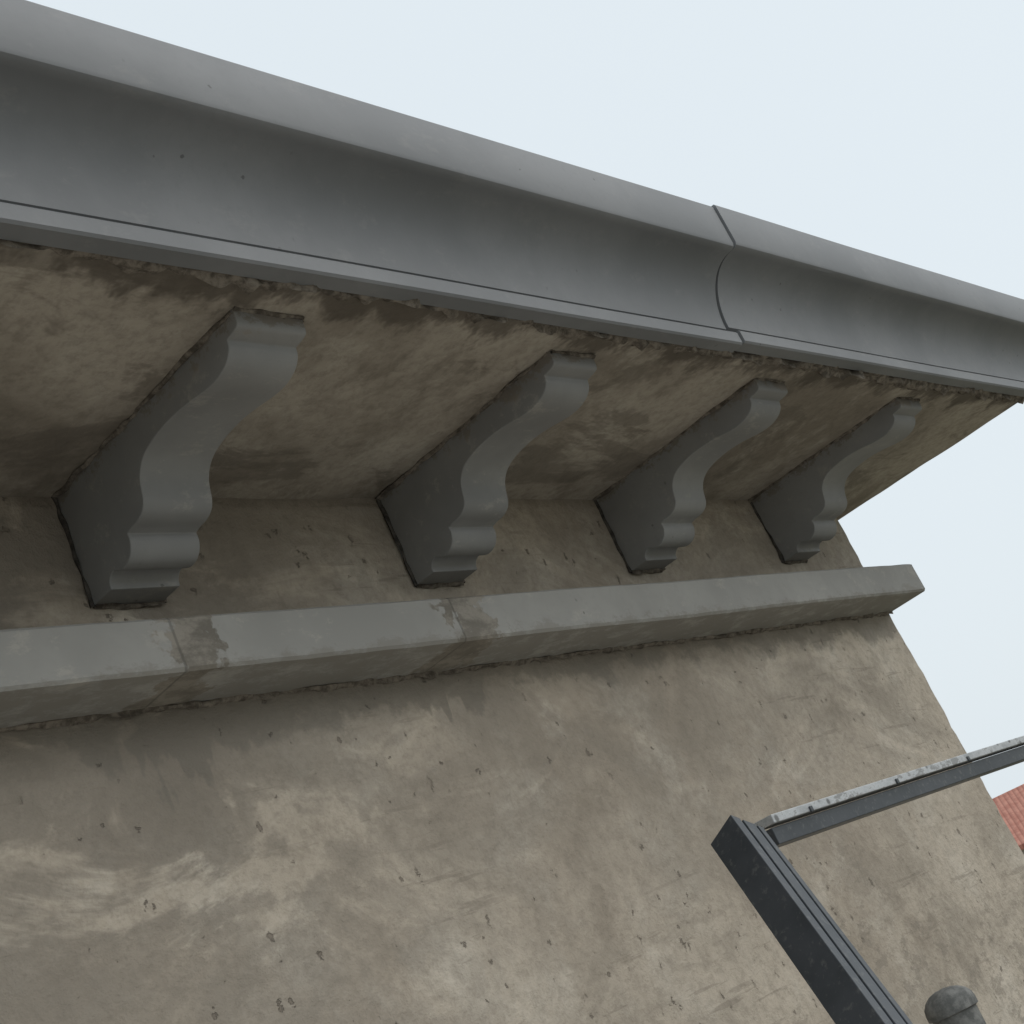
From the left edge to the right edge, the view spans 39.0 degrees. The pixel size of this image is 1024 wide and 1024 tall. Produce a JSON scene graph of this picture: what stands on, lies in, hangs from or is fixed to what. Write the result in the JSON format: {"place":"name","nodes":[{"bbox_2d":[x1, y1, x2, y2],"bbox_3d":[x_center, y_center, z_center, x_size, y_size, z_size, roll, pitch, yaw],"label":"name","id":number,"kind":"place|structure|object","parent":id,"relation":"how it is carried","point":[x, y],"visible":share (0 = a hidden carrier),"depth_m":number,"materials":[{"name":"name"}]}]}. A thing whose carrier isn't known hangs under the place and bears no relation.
{"place":"outdoors","nodes":[
{"label":"outdoors","id":0,"kind":"place"},
{"bbox_2d":[27,0,1023,798],"label":"sky","id":1,"kind":"structure","parent":0,"point":[890,129],"materials":[{"name":"white"}]},
{"label":"ground","id":2,"kind":"structure","parent":0,"visible":0},
{"bbox_2d":[0,497,1023,1023],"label":"cement rendered building","id":3,"kind":"structure","parent":2,"relation":"on","point":[530,843],"depth_m":2.15,"materials":[{"name":"beige concrete"}]},
{"bbox_2d":[51,306,305,609],"bbox_3d":[-0.398,-0.056,1.802,0.436,0.179,0.127,-38,-23,33],"label":"cornice bracket","id":4,"kind":"object","parent":3,"relation":"attached to","point":[132,498],"visible":1,"depth_m":1.80,"materials":[{"name":"grey paint"}]},
{"bbox_2d":[0,564,924,727],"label":"wall ledge moulding","id":5,"kind":"object","parent":3,"relation":"attached to","point":[48,673],"depth_m":2.04,"materials":[{"name":"grey paint"}]},
{"bbox_2d":[0,611,892,731],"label":"ledge mortar joint","id":6,"kind":"object","parent":5,"relation":"attached to","point":[72,721],"visible":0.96,"depth_m":2.10,"materials":[{"name":"grey concrete"}]},
{"bbox_2d":[375,349,596,588],"bbox_3d":[-0.017,-0.059,2.264,0.437,0.180,0.130,-38,-23,33],"label":"cornice bracket","id":7,"kind":"object","parent":3,"relation":"attached to","point":[443,505],"visible":1,"depth_m":2.27,"materials":[{"name":"grey paint"}]},
{"bbox_2d":[0,241,1016,519],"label":"concrete eave soffit","id":8,"kind":"structure","parent":3,"relation":"on","point":[372,399],"depth_m":2.04,"materials":[{"name":"beige concrete"}]},
{"bbox_2d":[0,0,742,352],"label":"cornice moulding","id":9,"kind":"object","parent":8,"relation":"attached to","point":[118,142],"visible":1,"depth_m":1.72,"materials":[{"name":"grey paint"}]},
{"bbox_2d":[0,239,1023,403],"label":"mortar joint","id":10,"kind":"object","parent":8,"relation":"attached to","point":[248,285],"visible":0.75,"depth_m":2.02,"materials":[{"name":"concrete"}]},
{"bbox_2d":[711,205,1023,396],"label":"cornice moulding","id":11,"kind":"object","parent":8,"relation":"attached to","point":[782,292],"visible":0.98,"depth_m":2.84,"materials":[{"name":"grey paint"}]},
{"bbox_2d":[593,378,787,573],"bbox_3d":[0.363,-0.061,2.731,0.435,0.182,0.130,-38,-23,33],"label":"cornice bracket","id":12,"kind":"object","parent":3,"relation":"attached to","point":[651,508],"visible":1,"depth_m":2.73,"materials":[{"name":"grey paint"}]},
{"bbox_2d":[748,397,921,564],"bbox_3d":[0.742,-0.066,3.195,0.436,0.182,0.129,-38,-23,33],"label":"cornice bracket","id":13,"kind":"object","parent":3,"relation":"attached to","point":[800,508],"visible":1,"depth_m":3.20,"materials":[{"name":"grey paint"}]},
{"bbox_3d":[1.884,1.464,-3.118,7.196,4.600,9.000,-38,-23,33],"label":"roof terrace","id":14,"kind":"object","parent":2,"relation":"on","visible":0},
{"bbox_2d":[711,736,1023,1023],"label":"metal railing frame","id":15,"kind":"object","parent":14,"relation":"on","point":[842,980],"visible":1,"depth_m":1.74,"materials":[{"name":"grey metal"}]},
{"bbox_2d":[924,985,985,1023],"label":"capped post","id":16,"kind":"object","parent":14,"relation":"on","point":[955,1004],"visible":1,"depth_m":1.93,"materials":[{"name":"grey stone"}]},
{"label":"walls","id":17,"kind":"object","parent":2,"relation":"on","visible":0},
{"bbox_2d":[992,784,1023,849],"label":"roof","id":18,"kind":"structure","parent":17,"relation":"on","point":[1010,805],"depth_m":54.19,"materials":[{"name":"red tile"}]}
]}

